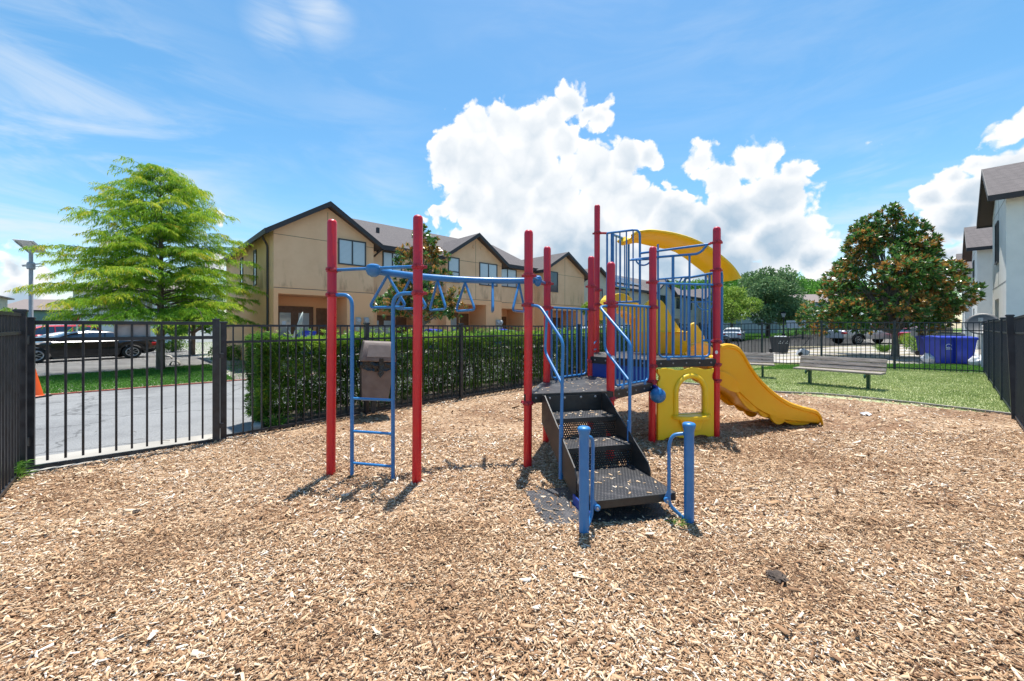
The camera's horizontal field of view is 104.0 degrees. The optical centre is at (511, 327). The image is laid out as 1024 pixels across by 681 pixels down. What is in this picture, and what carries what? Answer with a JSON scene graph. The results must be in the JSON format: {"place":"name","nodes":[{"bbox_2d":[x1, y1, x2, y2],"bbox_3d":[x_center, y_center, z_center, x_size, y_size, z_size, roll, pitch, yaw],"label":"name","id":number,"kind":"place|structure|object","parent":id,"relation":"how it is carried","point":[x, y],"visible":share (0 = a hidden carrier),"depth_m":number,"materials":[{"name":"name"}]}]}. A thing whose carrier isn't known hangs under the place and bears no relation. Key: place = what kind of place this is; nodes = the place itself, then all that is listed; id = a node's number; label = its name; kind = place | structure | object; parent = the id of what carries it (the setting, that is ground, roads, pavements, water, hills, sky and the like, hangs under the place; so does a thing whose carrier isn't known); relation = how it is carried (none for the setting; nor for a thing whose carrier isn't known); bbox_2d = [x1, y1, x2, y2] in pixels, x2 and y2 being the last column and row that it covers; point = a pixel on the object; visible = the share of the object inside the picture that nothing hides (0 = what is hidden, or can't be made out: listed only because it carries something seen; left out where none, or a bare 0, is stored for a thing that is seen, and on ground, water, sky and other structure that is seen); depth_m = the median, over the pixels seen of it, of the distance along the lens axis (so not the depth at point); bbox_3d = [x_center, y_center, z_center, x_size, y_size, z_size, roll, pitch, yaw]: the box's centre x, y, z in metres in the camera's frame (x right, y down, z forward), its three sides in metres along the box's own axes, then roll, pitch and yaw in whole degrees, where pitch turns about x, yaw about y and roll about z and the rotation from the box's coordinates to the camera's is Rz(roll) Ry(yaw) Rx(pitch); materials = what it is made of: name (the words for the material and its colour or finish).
{"place":"outdoors","nodes":[
{"label":"outdoors","id":0,"kind":"place"},
{"bbox_2d":[1,434,221,471],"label":"concrete apron","id":1,"kind":"object","parent":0,"point":[78,454],"visible":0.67,"depth_m":5.27,"materials":[{"name":"grey concrete"}]},
{"bbox_2d":[27,317,223,468],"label":"gate","id":2,"kind":"structure","parent":1,"relation":"on","point":[131,330],"depth_m":5.05,"materials":[{"name":"black metal"}]},
{"bbox_2d":[35,346,210,375],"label":"driveway","id":3,"kind":"structure","parent":0,"point":[74,364],"depth_m":19.88,"materials":[{"name":"concrete"}]},
{"bbox_2d":[35,332,63,358],"bbox_3d":[-26.514,1.012,24.501,2.121,1.557,4.840,0,0,28],"label":"parked car","id":4,"kind":"object","parent":3,"relation":"on","point":[44,335],"visible":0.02,"depth_m":23.15,"materials":[{"name":"white paint"}]},
{"bbox_2d":[35,324,102,336],"bbox_3d":[-32.327,0.778,29.994,2.222,2.053,6.012,0,0,21],"label":"parked car","id":5,"kind":"object","parent":3,"relation":"on","point":[39,330],"visible":0.07,"depth_m":28.28,"materials":[{"name":"red paint"}]},
{"bbox_2d":[35,331,155,362],"bbox_3d":[-23.872,0.966,22.111,2.182,1.616,6.139,0,0,28],"label":"parked car","id":6,"kind":"object","parent":3,"relation":"on","point":[56,349],"visible":0.56,"depth_m":21.87,"materials":[{"name":"black paint"}]},
{"bbox_2d":[153,340,187,351],"bbox_3d":[-25.418,1.314,29.971,2.093,1.074,2.122,0,0,0],"label":"shrub","id":7,"kind":"object","parent":3,"relation":"on","point":[168,344],"visible":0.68,"depth_m":29.69,"materials":[{"name":"green plant"}]},
{"bbox_2d":[181,342,250,378],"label":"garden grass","id":8,"kind":"structure","parent":0,"point":[211,362],"depth_m":22.03,"materials":[{"name":"green plant"}]},
{"bbox_2d":[282,312,302,371],"bbox_3d":[-6.727,0.599,12.563,0.639,2.201,0.655,0,0,19],"label":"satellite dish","id":9,"kind":"object","parent":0,"point":[300,321],"visible":0.54,"depth_m":12.38,"materials":[{"name":"grey metal"}]},
{"bbox_2d":[1,360,587,473],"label":"asphalt lane","id":10,"kind":"structure","parent":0,"point":[56,423],"depth_m":7.46,"materials":[{"name":"grey asphalt"}]},
{"bbox_2d":[35,368,52,397],"bbox_3d":[-11.628,1.317,9.711,0.460,0.740,0.460,0,0,0],"label":"traffic cone","id":11,"kind":"object","parent":10,"relation":"on","point":[38,391],"visible":0.29,"depth_m":9.71,"materials":[{"name":"orange plastic"}]},
{"bbox_2d":[53,374,310,394],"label":"red painted kerb","id":12,"kind":"structure","parent":10,"relation":"on","point":[138,387],"depth_m":11.07,"materials":[{"name":"paint"}]},
{"bbox_2d":[251,367,574,432],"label":"bed kerb","id":13,"kind":"structure","parent":10,"relation":"on","point":[256,424],"depth_m":6.37,"materials":[{"name":"concrete"}]},
{"bbox_2d":[297,330,315,352],"bbox_3d":[-8.889,0.637,17.181,0.680,1.045,0.822,0,0,-44],"label":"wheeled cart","id":14,"kind":"object","parent":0,"point":[307,332],"visible":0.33,"depth_m":16.92,"materials":[{"name":"blue plastic"}]},
{"bbox_2d":[258,370,587,431],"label":"planting bed ground","id":15,"kind":"structure","parent":0,"point":[322,414],"depth_m":8.53,"materials":[{"name":"soil"}]},
{"bbox_2d":[259,411,293,428],"bbox_3d":[-3.880,1.495,6.594,0.620,0.268,0.611,0,0,28],"label":"strap leaf plant","id":16,"kind":"object","parent":15,"relation":"on","point":[274,422],"visible":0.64,"depth_m":6.53,"materials":[{"name":"green plant"}]},
{"bbox_2d":[240,326,630,422],"bbox_3d":[1.115,0.773,12.278,1.402,1.729,15.799,0,0,43],"label":"hedge","id":17,"kind":"object","parent":15,"relation":"on","point":[266,377],"visible":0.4,"depth_m":7.70,"materials":[{"name":"green plant"}]},
{"bbox_2d":[656,379,1010,414],"bbox_3d":[5.910,1.542,10.264,0.502,0.105,8.864,0,0,-43],"label":"timber edging","id":18,"kind":"object","parent":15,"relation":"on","point":[917,403],"visible":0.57,"depth_m":8.34,"materials":[{"name":"brown wood"}]},
{"bbox_2d":[0,384,1023,680],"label":"mulch bed ground","id":19,"kind":"structure","parent":0,"point":[858,408],"depth_m":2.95,"materials":[{"name":"brown wood"}]},
{"bbox_2d":[0,309,28,499],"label":"fence","id":20,"kind":"object","parent":19,"relation":"on","point":[13,375],"visible":0.8,"depth_m":4.15,"materials":[{"name":"black metal"}]},
{"bbox_2d":[1,462,38,482],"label":"strap leaf plant","id":21,"kind":"object","parent":19,"relation":"on","point":[19,470],"visible":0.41,"depth_m":4.27,"materials":[{"name":"green plant"}]},
{"bbox_2d":[67,424,974,643],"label":"fallen twigs","id":22,"kind":"object","parent":19,"relation":"on","point":[527,486],"visible":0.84,"depth_m":2.77,"materials":[{"name":"brown wood"}]},
{"bbox_2d":[325,204,822,535],"bbox_3d":[1.545,-0.241,5.497,6.818,3.982,3.394,0,0,-43],"label":"playground structure","id":23,"kind":"object","parent":19,"relation":"on","point":[725,373],"visible":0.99,"depth_m":5.00,"materials":[{"name":"red paint"}]},
{"bbox_2d":[525,487,666,526],"bbox_3d":[0.738,1.583,3.574,1.216,0.029,0.756,0,0,0],"label":"rubber mat","id":24,"kind":"object","parent":19,"relation":"on","point":[630,514],"visible":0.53,"depth_m":3.44,"materials":[{"name":"grey rubber"}]},
{"bbox_2d":[535,353,685,515],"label":"scattered chips","id":25,"kind":"object","parent":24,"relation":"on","point":[604,439],"visible":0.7,"depth_m":4.13,"materials":[{"name":"brown wood"}]},
{"bbox_2d":[666,516,691,527],"bbox_3d":[1.331,1.547,3.224,0.251,0.092,0.263,0,0,0],"label":"strap leaf plant","id":26,"kind":"object","parent":19,"relation":"on","point":[673,520],"visible":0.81,"depth_m":3.21,"materials":[{"name":"green plant"}]},
{"bbox_2d":[765,569,789,583],"bbox_3d":[1.653,1.557,2.506,0.121,0.056,0.138,0,0,0],"label":"rock","id":27,"kind":"object","parent":19,"relation":"on","point":[778,576],"visible":0.96,"depth_m":2.48,"materials":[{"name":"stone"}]},
{"bbox_2d":[984,314,1023,430],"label":"fence","id":28,"kind":"object","parent":19,"relation":"on","point":[1004,355],"visible":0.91,"depth_m":7.29,"materials":[{"name":"black metal"}]},
{"bbox_2d":[43,332,980,393],"bbox_3d":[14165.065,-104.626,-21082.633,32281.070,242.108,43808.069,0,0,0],"label":"street","id":29,"kind":"structure","parent":0,"point":[754,350],"depth_m":25.57,"materials":[{"name":"grey asphalt"}]},
{"bbox_2d":[38,364,234,393],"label":"verge grass","id":30,"kind":"structure","parent":29,"relation":"on","point":[108,379],"depth_m":12.98,"materials":[{"name":"green plant"}]},
{"bbox_2d":[723,327,745,340],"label":"parked car","id":31,"kind":"object","parent":29,"relation":"on","point":[738,332],"visible":0.52,"depth_m":41.44,"materials":[{"name":"white paint"}]},
{"bbox_2d":[826,325,891,343],"bbox_3d":[30.813,0.496,34.596,6.968,1.785,2.140,0,0,-10],"label":"parked car","id":32,"kind":"object","parent":29,"relation":"on","point":[860,337],"visible":0.45,"depth_m":33.56,"materials":[{"name":"silver metal"}]},
{"bbox_2d":[968,356,980,365],"bbox_3d":[17.830,1.266,15.240,0.734,0.414,0.625,0,0,0],"label":"rubbish bag","id":33,"kind":"object","parent":29,"relation":"on","point":[976,361],"visible":0.37,"depth_m":15.16,"materials":[{"name":"white plastic"}]},
{"bbox_2d":[0,0,1023,327],"label":"sky","id":34,"kind":"structure","parent":0,"point":[777,126],"materials":[{"name":"blue"}]},
{"bbox_2d":[732,333,793,340],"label":"street grass","id":35,"kind":"structure","parent":0,"point":[754,336],"depth_m":60.99,"materials":[{"name":"green plant"}]},
{"bbox_2d":[732,334,877,352],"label":"street","id":36,"kind":"structure","parent":0,"point":[801,340],"depth_m":35.84,"materials":[{"name":"grey asphalt"}]},
{"bbox_2d":[656,362,1010,412],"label":"play lawn ground","id":37,"kind":"structure","parent":0,"point":[884,391],"depth_m":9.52,"materials":[{"name":"green plant"}]},
{"bbox_2d":[744,352,774,377],"bbox_3d":[7.202,1.189,12.654,1.830,0.817,0.633,0,0,30],"label":"park bench","id":38,"kind":"object","parent":37,"relation":"on","point":[755,358],"visible":0.45,"depth_m":12.49,"materials":[{"name":"grey wood"}]},
{"bbox_2d":[793,355,887,388],"bbox_3d":[8.504,1.179,10.453,0.633,0.816,1.830,0,0,-35],"label":"park bench","id":39,"kind":"object","parent":37,"relation":"on","point":[840,364],"visible":0.98,"depth_m":10.44,"materials":[{"name":"grey wood"}]},
{"bbox_2d":[699,321,986,372],"bbox_3d":[11.786,0.669,15.857,1.320,1.888,9.144,0,0,-42],"label":"fence","id":40,"kind":"object","parent":37,"relation":"on","point":[894,329],"visible":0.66,"depth_m":14.44,"materials":[{"name":"black metal"}]},
{"bbox_2d":[753,363,982,372],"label":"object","id":41,"kind":"structure","parent":37,"relation":"on","point":[910,365],"depth_m":14.83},
{"bbox_2d":[788,348,907,349],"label":"curb","id":42,"kind":"structure","parent":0,"point":[839,349],"depth_m":26.77,"materials":[{"name":"grey concrete"}]},
{"bbox_2d":[788,351,908,352],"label":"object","id":43,"kind":"structure","parent":0,"point":[850,351],"depth_m":24.05,"materials":[{"name":"grey concrete"}]},
{"bbox_2d":[784,354,913,355],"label":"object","id":44,"kind":"structure","parent":0,"point":[851,355],"depth_m":21.52,"materials":[{"name":"grey concrete"}]},
{"bbox_2d":[796,339,808,355],"bbox_3d":[15.551,1.002,21.299,0.751,0.959,0.300,0,0,0],"label":"bag","id":45,"kind":"object","parent":44,"relation":"on","point":[799,352],"visible":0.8,"depth_m":21.20,"materials":[{"name":"grey plastic"}]},
{"bbox_2d":[798,345,902,346],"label":"parking lot","id":46,"kind":"structure","parent":0,"point":[836,346],"depth_m":30.33,"materials":[{"name":"grey asphalt"}]},
{"bbox_2d":[760,346,978,363],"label":"paved yard","id":47,"kind":"structure","parent":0,"point":[776,355],"depth_m":22.05,"materials":[{"name":"concrete"}]},
{"bbox_2d":[769,336,789,352],"bbox_3d":[15.561,0.975,23.276,0.838,1.016,0.818,0,0,6],"label":"wheeled cart","id":48,"kind":"object","parent":47,"relation":"on","point":[776,343],"visible":0.67,"depth_m":22.97,"materials":[{"name":"grey plastic"}]},
{"bbox_2d":[873,342,891,351],"bbox_3d":[21.827,1.120,23.462,1.252,0.633,1.383,0,0,0],"label":"strap leaf plant","id":49,"kind":"object","parent":47,"relation":"on","point":[882,348],"visible":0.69,"depth_m":23.36,"materials":[{"name":"green plant"}]},
{"bbox_2d":[915,335,932,354],"bbox_3d":[21.319,0.918,20.579,0.578,1.045,0.739,0,0,5],"label":"wheeled cart","id":50,"kind":"object","parent":47,"relation":"on","point":[921,346],"visible":0.24,"depth_m":20.63,"materials":[{"name":"blue plastic"}]},
{"bbox_2d":[910,327,953,352],"bbox_3d":[23.540,0.688,22.470,1.216,1.490,1.208,0,0,10],"label":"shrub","id":51,"kind":"object","parent":47,"relation":"on","point":[911,335],"visible":0.08,"depth_m":22.79,"materials":[{"name":"grey plant"}]},
{"bbox_2d":[920,353,947,363],"bbox_3d":[17.481,1.237,16.557,0.845,0.481,0.718,0,0,0],"label":"rubbish bag","id":52,"kind":"object","parent":47,"relation":"on","point":[927,358],"visible":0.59,"depth_m":16.45,"materials":[{"name":"white plastic"}]},
{"bbox_2d":[921,336,953,362],"bbox_3d":[17.522,0.896,16.350,0.802,1.144,0.863,0,0,8],"label":"wheeled cart","id":53,"kind":"object","parent":47,"relation":"on","point":[937,349],"visible":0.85,"depth_m":16.06,"materials":[{"name":"blue plastic"}]},
{"bbox_2d":[951,336,978,363],"bbox_3d":[17.981,0.899,16.149,0.762,1.133,0.862,0,0,8],"label":"wheeled cart","id":54,"kind":"object","parent":47,"relation":"on","point":[961,353],"visible":0.48,"depth_m":15.80,"materials":[{"name":"blue plastic"}]},
{"bbox_2d":[936,333,965,335],"bbox_3d":[19.704,0.835,17.994,0.816,1.240,0.808,0,0,40],"label":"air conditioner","id":55,"kind":"object","parent":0,"point":[948,334],"visible":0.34,"depth_m":17.74,"materials":[{"name":"grey metal"}]},
{"bbox_3d":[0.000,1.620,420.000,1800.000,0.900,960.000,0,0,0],"label":"ground","id":56,"kind":"structure","parent":0,"visible":0},
{"bbox_2d":[0,295,14,310],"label":"house","id":57,"kind":"structure","parent":56,"relation":"on","point":[4,301],"depth_m":50.43,"materials":[{"name":"beige paint"}]},
{"bbox_2d":[12,239,47,316],"bbox_3d":[-24.070,-1.249,20.000,1.061,6.259,0.709,0,0,0],"label":"solar lamp","id":58,"kind":"object","parent":56,"relation":"on","point":[30,265],"visible":0.65,"depth_m":19.94,"materials":[{"name":"white"}]},
{"bbox_2d":[8,299,72,324],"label":"house","id":59,"kind":"structure","parent":56,"relation":"on","point":[39,314],"depth_m":59.24,"materials":[{"name":"grey paint"}]},
{"bbox_2d":[3,155,268,369],"bbox_3d":[-13.986,-2.370,15.939,8.171,8.391,8.019,0,0,-35],"label":"cypress tree","id":60,"kind":"object","parent":56,"relation":"on","point":[172,227],"visible":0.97,"depth_m":15.11,"materials":[{"name":"green plant"}]},
{"bbox_2d":[65,278,222,343],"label":"house","id":61,"kind":"structure","parent":56,"relation":"on","point":[111,329],"depth_m":46.83,"materials":[{"name":"white paint"}]},
{"bbox_2d":[152,315,187,351],"bbox_3d":[-25.259,0.320,30.016,1.993,3.549,3.072,0,0,-15],"label":"broadleaf tree","id":62,"kind":"object","parent":56,"relation":"on","point":[185,334],"visible":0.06,"depth_m":29.47,"materials":[{"name":"green plant"}]},
{"bbox_2d":[165,293,216,354],"bbox_3d":[-20.698,-0.201,26.136,3.325,4.522,3.595,0,0,-40],"label":"broadleaf tree","id":63,"kind":"object","parent":56,"relation":"on","point":[182,330],"visible":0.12,"depth_m":25.84,"materials":[{"name":"green plant"}]},
{"bbox_2d":[207,343,241,359],"bbox_3d":[-15.152,1.256,21.261,1.384,1.043,1.690,0,0,29],"label":"shrub","id":64,"kind":"object","parent":56,"relation":"on","point":[229,350],"visible":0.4,"depth_m":21.27,"materials":[{"name":"green plant"}]},
{"bbox_2d":[222,201,587,370],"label":"townhouse","id":65,"kind":"structure","parent":56,"relation":"on","point":[289,256],"depth_m":19.67,"materials":[{"name":"beige paint"}]},
{"bbox_2d":[253,249,256,285],"bbox_3d":[-12.230,-2.850,19.019,0.060,1.700,0.500,0,0,-44],"label":"window","id":66,"kind":"structure","parent":65,"relation":"in","point":[254,251],"depth_m":18.85,"materials":[{"name":"blue glass"}]},
{"bbox_2d":[278,306,312,337],"bbox_3d":[-10.195,0.075,18.749,1.651,2.150,0.075,0,0,-44],"label":"patio door","id":67,"kind":"structure","parent":65,"relation":"in","point":[290,314],"depth_m":18.67,"materials":[{"name":"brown wood"}]},
{"bbox_2d":[316,308,326,335],"bbox_3d":[-9.240,0.100,19.686,0.729,2.100,0.050,0,0,-44],"label":"side door","id":68,"kind":"structure","parent":65,"relation":"in","point":[321,313],"depth_m":19.57,"materials":[{"name":"brown wood"}]},
{"bbox_2d":[338,238,365,266],"bbox_3d":[-7.563,-3.550,18.964,1.320,1.200,0.060,0,0,-44],"label":"window","id":69,"kind":"structure","parent":65,"relation":"in","point":[350,252],"depth_m":18.94,"materials":[{"name":"blue glass"}]},
{"bbox_2d":[369,327,389,333],"bbox_3d":[-6.402,0.515,19.284,0.866,1.290,0.858,0,0,-44],"label":"air conditioner","id":70,"kind":"object","parent":65,"relation":"on","point":[382,328],"visible":0.04,"depth_m":18.95,"materials":[{"name":"grey metal"}]},
{"bbox_2d":[377,315,390,324],"bbox_3d":[-7.390,0.225,22.562,1.532,1.850,0.075,0,0,-44],"label":"patio door","id":71,"kind":"structure","parent":65,"relation":"in","point":[380,321],"depth_m":22.64,"materials":[{"name":"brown wood"}]},
{"bbox_2d":[382,251,401,270],"bbox_3d":[-6.348,-3.450,21.245,1.100,1.100,0.060,0,0,-44],"label":"window","id":72,"kind":"structure","parent":65,"relation":"in","point":[387,260],"depth_m":21.10,"materials":[{"name":"glass"}]},
{"bbox_2d":[396,317,405,345],"bbox_3d":[-6.498,0.250,23.441,0.668,1.800,0.050,0,0,-44],"label":"side door","id":73,"kind":"structure","parent":65,"relation":"in","point":[399,320],"depth_m":23.38,"materials":[{"name":"brown wood"}]},
{"bbox_2d":[448,257,459,282],"bbox_3d":[-3.344,-3.325,23.028,0.800,1.450,0.060,0,0,-44],"label":"window","id":74,"kind":"structure","parent":65,"relation":"in","point":[454,264],"depth_m":23.07,"materials":[{"name":"blue glass"}]},
{"bbox_2d":[451,313,458,344],"bbox_3d":[-3.930,0.100,24.787,1.499,2.100,0.075,0,0,-44],"label":"patio door","id":75,"kind":"structure","parent":65,"relation":"in","point":[455,321],"depth_m":25.11,"materials":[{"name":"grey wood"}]},
{"bbox_2d":[460,314,468,332],"bbox_3d":[-3.056,0.125,25.647,0.651,2.050,0.050,0,0,-44],"label":"side door","id":76,"kind":"structure","parent":65,"relation":"in","point":[465,320],"depth_m":25.68,"materials":[{"name":"brown wood"}]},
{"bbox_2d":[479,262,497,286],"bbox_3d":[-1.455,-3.300,24.850,1.450,1.400,0.060,0,0,-44],"label":"window","id":77,"kind":"structure","parent":65,"relation":"in","point":[485,269],"depth_m":24.80,"materials":[{"name":"glass"}]},
{"bbox_2d":[502,269,516,287],"bbox_3d":[-0.300,-3.375,27.074,1.700,1.250,0.060,0,0,-44],"label":"window","id":78,"kind":"structure","parent":65,"relation":"in","point":[506,273],"depth_m":27.21,"materials":[{"name":"glass"}]},
{"bbox_2d":[551,271,557,292],"bbox_3d":[3.063,-3.350,29.205,0.900,1.500,0.060,0,0,-44],"label":"window","id":79,"kind":"structure","parent":65,"relation":"in","point":[554,275],"depth_m":29.27,"materials":[{"name":"glass"}]},
{"bbox_2d":[372,223,469,361],"bbox_3d":[-3.509,-1.196,15.579,3.492,5.836,3.086,0,0,25],"label":"magnolia tree","id":80,"kind":"object","parent":56,"relation":"on","point":[431,256],"visible":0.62,"depth_m":15.36,"materials":[{"name":"green plant"}]},
{"bbox_2d":[220,321,697,439],"bbox_3d":[2.518,0.735,12.690,0.324,1.953,19.322,0,0,45],"label":"fence","id":81,"kind":"object","parent":56,"relation":"on","point":[223,376],"visible":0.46,"depth_m":7.67,"materials":[{"name":"black metal"}]},
{"bbox_2d":[357,340,396,412],"bbox_3d":[-2.481,0.898,7.290,0.657,1.305,0.577,4,-2,-25],"label":"waste bin","id":82,"kind":"object","parent":81,"relation":"attached to","point":[374,363],"visible":0.82,"depth_m":7.09,"materials":[{"name":"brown plastic"}]},
{"bbox_2d":[579,302,606,324],"bbox_3d":[6.121,-0.112,29.841,2.324,3.939,1.866,0,0,-34],"label":"broadleaf tree","id":83,"kind":"object","parent":56,"relation":"on","point":[585,305],"visible":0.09,"depth_m":29.59,"materials":[{"name":"green plant"}]},
{"bbox_2d":[584,267,707,327],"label":"townhouse","id":84,"kind":"structure","parent":56,"relation":"on","point":[644,292],"depth_m":48.62,"materials":[{"name":"beige paint"}]},
{"bbox_2d":[686,278,732,293],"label":"woodland tree","id":85,"kind":"object","parent":56,"relation":"on","point":[703,282],"visible":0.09,"depth_m":122.27,"materials":[{"name":"green plant"}]},
{"bbox_2d":[707,277,711,346],"bbox_3d":[12.060,-0.820,24.000,0.625,5.060,0.625,0,0,45],"label":"street lamp","id":86,"kind":"object","parent":56,"relation":"on","point":[711,315],"visible":0.06,"depth_m":23.99,"materials":[{"name":"black metal"}]},
{"bbox_2d":[707,285,763,326],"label":"broadleaf tree","id":87,"kind":"object","parent":56,"relation":"on","point":[731,310],"visible":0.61,"depth_m":46.49,"materials":[{"name":"green plant"}]},
{"bbox_2d":[723,313,818,333],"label":"house","id":88,"kind":"structure","parent":56,"relation":"on","point":[754,326],"depth_m":79.66,"materials":[{"name":"beige"}]},
{"bbox_2d":[741,319,764,331],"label":"garage door","id":89,"kind":"structure","parent":88,"relation":"in","point":[747,326],"depth_m":79.69,"materials":[{"name":"grey"}]},
{"bbox_2d":[737,264,812,336],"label":"broadleaf tree","id":90,"kind":"object","parent":56,"relation":"on","point":[767,290],"visible":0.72,"depth_m":53.51,"materials":[{"name":"green plant"}]},
{"bbox_2d":[786,320,805,339],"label":"sign","id":91,"kind":"object","parent":56,"relation":"on","point":[788,324],"visible":0.52,"depth_m":45.97,"materials":[{"name":"grey metal"}]},
{"bbox_2d":[777,327,815,334],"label":"shrub","id":92,"kind":"object","parent":56,"relation":"on","point":[799,332],"visible":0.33,"depth_m":69.14,"materials":[{"name":"green plant"}]},
{"bbox_2d":[784,272,819,294],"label":"woodland tree","id":93,"kind":"object","parent":56,"relation":"on","point":[809,289],"visible":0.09,"depth_m":112.73,"materials":[{"name":"green plant"}]},
{"bbox_2d":[790,294,837,311],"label":"house","id":94,"kind":"structure","parent":56,"relation":"on","point":[813,297],"depth_m":85.40,"materials":[{"name":"white"}]},
{"bbox_2d":[804,277,839,293],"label":"woodland tree","id":95,"kind":"object","parent":56,"relation":"on","point":[817,282],"visible":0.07,"depth_m":120.34,"materials":[{"name":"green plant"}]},
{"bbox_2d":[795,200,988,356],"bbox_3d":[18.767,-2.433,20.370,7.194,7.986,6.540,0,0,43],"label":"magnolia tree","id":96,"kind":"object","parent":56,"relation":"on","point":[916,256],"visible":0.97,"depth_m":19.49,"materials":[{"name":"green plant"}]},
{"bbox_2d":[900,335,917,350],"bbox_3d":[22.943,0.929,21.673,2.972,1.137,2.149,0,0,0],"label":"shrub","id":97,"kind":"object","parent":56,"relation":"on","point":[912,342],"visible":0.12,"depth_m":22.05,"materials":[{"name":"green plant"}]},
{"bbox_2d":[939,289,961,323],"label":"woodland tree","id":98,"kind":"object","parent":56,"relation":"on","point":[953,298],"visible":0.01,"depth_m":131.19,"materials":[{"name":"green plant"}]},
{"bbox_2d":[955,253,971,335],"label":"townhouse","id":99,"kind":"structure","parent":56,"relation":"on","point":[966,315],"depth_m":36.62,"materials":[{"name":"white paint"}]},
{"bbox_2d":[962,226,992,348],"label":"townhouse","id":100,"kind":"structure","parent":56,"relation":"on","point":[977,250],"depth_m":26.01,"materials":[{"name":"white paint"}]},
{"bbox_2d":[972,260,974,286],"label":"window","id":101,"kind":"structure","parent":100,"relation":"in","point":[973,263],"depth_m":27.83,"materials":[{"name":"glass"}]},
{"bbox_2d":[964,313,997,366],"bbox_3d":[16.978,0.634,14.456,0.627,2.331,0.739,0,0,0],"label":"patio umbrella","id":102,"kind":"object","parent":56,"relation":"on","point":[980,317],"visible":0.6,"depth_m":14.53,"materials":[{"name":"grey fabric"}]},
{"bbox_2d":[976,162,1023,319],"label":"townhouse","id":103,"kind":"structure","parent":56,"relation":"on","point":[1001,203],"depth_m":15.79,"materials":[{"name":"white paint"}]},
{"bbox_2d":[994,220,998,264],"bbox_3d":[21.345,-3.724,17.618,1.100,1.800,0.060,0,0,-43],"label":"window","id":104,"kind":"structure","parent":103,"relation":"in","point":[997,223],"depth_m":17.36,"materials":[{"name":"glass"}]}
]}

